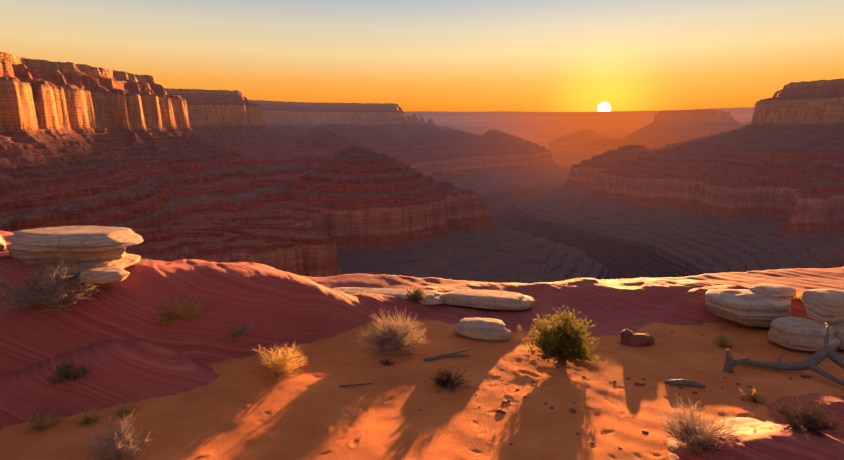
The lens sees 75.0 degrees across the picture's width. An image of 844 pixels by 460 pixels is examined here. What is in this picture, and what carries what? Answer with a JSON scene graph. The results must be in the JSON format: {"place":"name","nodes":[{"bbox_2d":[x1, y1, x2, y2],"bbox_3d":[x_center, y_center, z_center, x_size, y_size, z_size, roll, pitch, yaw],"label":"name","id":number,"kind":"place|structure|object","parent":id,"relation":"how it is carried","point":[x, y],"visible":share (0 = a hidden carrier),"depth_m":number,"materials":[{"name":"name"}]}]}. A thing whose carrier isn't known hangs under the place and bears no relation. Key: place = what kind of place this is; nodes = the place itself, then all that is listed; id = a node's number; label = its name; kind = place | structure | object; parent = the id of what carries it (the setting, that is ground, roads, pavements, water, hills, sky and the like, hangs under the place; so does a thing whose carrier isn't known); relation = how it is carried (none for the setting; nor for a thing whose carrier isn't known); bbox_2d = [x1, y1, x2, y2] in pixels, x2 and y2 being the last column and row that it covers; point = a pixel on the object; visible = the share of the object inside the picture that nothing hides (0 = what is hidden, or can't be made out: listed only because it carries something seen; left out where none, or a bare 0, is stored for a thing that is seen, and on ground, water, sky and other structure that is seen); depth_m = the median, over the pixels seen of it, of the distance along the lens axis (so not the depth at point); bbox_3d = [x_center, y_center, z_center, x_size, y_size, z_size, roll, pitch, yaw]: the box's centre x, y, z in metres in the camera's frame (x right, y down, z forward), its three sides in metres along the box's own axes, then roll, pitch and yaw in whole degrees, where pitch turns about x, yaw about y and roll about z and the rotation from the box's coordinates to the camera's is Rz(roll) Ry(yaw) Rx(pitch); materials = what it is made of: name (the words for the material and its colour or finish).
{"place":"outdoors","nodes":[
{"label":"outdoors","id":0,"kind":"place"},
{"bbox_2d":[19,410,63,437],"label":"grass","id":1,"kind":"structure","parent":0,"point":[40,423],"depth_m":9.87,"materials":[{"name":"plant"}]},
{"bbox_2d":[110,400,140,418],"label":"grass","id":2,"kind":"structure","parent":0,"point":[125,410],"depth_m":10.38,"materials":[{"name":"plant"}]},
{"bbox_2d":[0,52,843,283],"bbox_3d":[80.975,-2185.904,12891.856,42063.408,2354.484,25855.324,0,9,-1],"label":"canyon terrain","id":3,"kind":"structure","parent":0,"point":[310,189],"depth_m":3634.64,"materials":[{"name":"brown stone"}]},
{"bbox_2d":[0,230,843,459],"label":"desert ground","id":4,"kind":"structure","parent":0,"point":[222,406],"depth_m":11.50,"materials":[{"name":"orange sand"}]},
{"bbox_2d":[0,254,106,313],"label":"ledge bush","id":5,"kind":"object","parent":4,"relation":"on","point":[57,291],"visible":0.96,"depth_m":11.09,"materials":[{"name":"plant"}]},
{"bbox_2d":[46,358,91,383],"bbox_3d":[-6.731,2.692,10.555,0.867,0.344,0.855,0,9,-1],"label":"dark bush","id":6,"kind":"object","parent":4,"relation":"on","point":[63,372],"visible":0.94,"depth_m":10.42,"materials":[{"name":"green plant"}]},
{"bbox_2d":[0,226,143,284],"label":"ledge rock","id":7,"kind":"object","parent":4,"relation":"on","point":[99,252],"visible":0.92,"depth_m":11.79,"materials":[{"name":"stone"}]},
{"bbox_2d":[71,409,102,428],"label":"grass","id":8,"kind":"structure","parent":4,"relation":"on","point":[88,419],"depth_m":10.09,"materials":[{"name":"plant"}]},
{"bbox_2d":[70,404,157,459],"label":"bush","id":9,"kind":"object","parent":4,"relation":"on","point":[111,447],"visible":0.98,"depth_m":8.93,"materials":[{"name":"beige plant"}]},
{"bbox_2d":[149,293,211,325],"bbox_3d":[-5.550,1.744,12.568,1.457,0.689,1.574,0,9,-1],"label":"grass tuft","id":10,"kind":"object","parent":4,"relation":"on","point":[183,314],"visible":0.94,"depth_m":12.48,"materials":[{"name":"green plant"}]},
{"bbox_2d":[229,323,254,339],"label":"bush","id":11,"kind":"object","parent":4,"relation":"on","point":[238,329],"visible":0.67,"depth_m":13.28,"materials":[{"name":"plant"}]},
{"bbox_2d":[249,343,307,384],"bbox_3d":[-3.199,2.789,12.286,1.326,0.902,1.580,-5,11,-29],"label":"twiggy bush","id":12,"kind":"object","parent":4,"relation":"on","point":[279,361],"visible":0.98,"depth_m":12.18,"materials":[{"name":"yellow plant"}]},
{"bbox_2d":[339,383,372,386],"bbox_3d":[-1.412,3.317,11.804,0.735,0.084,0.043,-4,10,-22],"label":"stick","id":13,"kind":"object","parent":4,"relation":"on","point":[354,384],"visible":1,"depth_m":11.77,"materials":[{"name":"grey wood"}]},
{"bbox_2d":[378,358,394,365],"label":"small shrub","id":14,"kind":"object","parent":4,"relation":"on","point":[386,362],"visible":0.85,"depth_m":13.02,"materials":[{"name":"brown plant"}]},
{"bbox_2d":[356,306,436,356],"bbox_3d":[-0.662,2.424,13.937,1.984,1.386,2.051,9,13,43],"label":"dry shrub","id":15,"kind":"object","parent":4,"relation":"on","point":[396,337],"visible":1,"depth_m":13.79,"materials":[{"name":"beige plant"}]},
{"bbox_2d":[401,285,425,301],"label":"small shrub","id":16,"kind":"object","parent":4,"relation":"on","point":[417,294],"visible":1,"depth_m":17.25,"materials":[{"name":"plant"}]},
{"bbox_2d":[333,287,534,309],"bbox_3d":[0.032,2.168,17.874,7.206,0.345,1.349,1,9,8],"label":"flat rock","id":17,"kind":"object","parent":4,"relation":"on","point":[496,299],"visible":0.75,"depth_m":17.48,"materials":[{"name":"stone"}]},
{"bbox_2d":[424,349,470,360],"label":"fallen branch","id":18,"kind":"object","parent":4,"relation":"on","point":[454,354],"visible":1,"depth_m":13.32,"materials":[{"name":"grey wood"}]},
{"bbox_2d":[429,362,476,392],"bbox_3d":[0.595,3.076,11.682,1.024,0.598,1.098,-7,11,-36],"label":"dark bush","id":19,"kind":"object","parent":4,"relation":"on","point":[448,379],"visible":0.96,"depth_m":11.68,"materials":[{"name":"plant"}]},
{"bbox_2d":[453,318,510,341],"bbox_3d":[1.617,2.693,14.974,1.548,0.484,0.986,0,9,-1],"label":"rock","id":20,"kind":"object","parent":4,"relation":"on","point":[488,329],"visible":0.94,"depth_m":14.71,"materials":[{"name":"stone"}]},
{"bbox_2d":[179,267,811,459],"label":"pebbles","id":21,"kind":"object","parent":4,"relation":"on","point":[572,410],"visible":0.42,"depth_m":11.10,"materials":[{"name":"red stone"}]},
{"bbox_2d":[519,302,605,363],"bbox_3d":[3.288,2.377,13.087,1.945,1.531,1.762,1,9,9],"label":"green bush","id":22,"kind":"object","parent":4,"relation":"on","point":[565,340],"visible":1,"depth_m":12.87,"materials":[{"name":"green plant"}]},
{"bbox_2d":[620,329,654,346],"bbox_3d":[5.564,2.764,14.189,0.926,0.349,0.542,0,9,-1],"label":"rock chunk","id":23,"kind":"object","parent":4,"relation":"on","point":[629,338],"visible":0.96,"depth_m":14.03,"materials":[{"name":"red stone"}]},
{"bbox_2d":[664,379,705,387],"bbox_3d":[5.535,3.220,11.591,0.797,0.137,0.146,2,9,11],"label":"dead wood stick","id":24,"kind":"object","parent":4,"relation":"on","point":[685,382],"visible":0.98,"depth_m":11.56,"materials":[{"name":"grey wood"}]},
{"bbox_2d":[650,394,742,454],"bbox_3d":[4.402,3.078,8.697,1.492,0.771,1.406,3,10,17],"label":"grey bush","id":25,"kind":"object","parent":4,"relation":"on","point":[684,429],"visible":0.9,"depth_m":8.63,"materials":[{"name":"beige plant"}]},
{"bbox_2d":[709,325,740,347],"bbox_3d":[7.743,2.786,14.082,0.750,0.475,0.647,-4,10,-23],"label":"grass tuft","id":26,"kind":"object","parent":4,"relation":"on","point":[720,339],"visible":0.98,"depth_m":14.06,"materials":[{"name":"green plant"}]},
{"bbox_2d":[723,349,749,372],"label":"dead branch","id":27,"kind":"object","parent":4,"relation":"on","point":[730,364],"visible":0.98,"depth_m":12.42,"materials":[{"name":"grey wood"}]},
{"bbox_2d":[705,283,795,326],"bbox_3d":[9.513,2.088,15.693,2.706,0.911,1.899,0,9,-1],"label":"boulder","id":28,"kind":"object","parent":4,"relation":"on","point":[762,305],"visible":0.98,"depth_m":15.23,"materials":[{"name":"stone"}]},
{"bbox_2d":[736,385,768,405],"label":"grass tuft","id":29,"kind":"object","parent":4,"relation":"on","point":[752,395],"visible":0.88,"depth_m":10.82,"materials":[{"name":"yellow plant"}]},
{"bbox_2d":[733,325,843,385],"bbox_3d":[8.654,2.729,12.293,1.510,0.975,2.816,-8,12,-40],"label":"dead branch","id":30,"kind":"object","parent":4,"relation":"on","point":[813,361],"visible":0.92,"depth_m":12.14,"materials":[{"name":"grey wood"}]},
{"bbox_2d":[791,286,804,303],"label":"gold bush","id":31,"kind":"object","parent":4,"relation":"on","point":[796,297],"visible":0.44,"depth_m":16.16,"materials":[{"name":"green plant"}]},
{"bbox_2d":[760,389,843,438],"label":"shrub","id":32,"kind":"object","parent":4,"relation":"on","point":[811,421],"visible":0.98,"depth_m":8.52,"materials":[{"name":"brown plant"}]},
{"bbox_2d":[768,289,843,350],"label":"boulder","id":33,"kind":"object","parent":4,"relation":"on","point":[826,306],"visible":0.96,"depth_m":13.65,"materials":[{"name":"stone"}]},
{"bbox_2d":[0,0,843,111],"label":"sky","id":34,"kind":"structure","parent":0,"point":[414,55],"materials":[{"name":"orange"}]}
]}

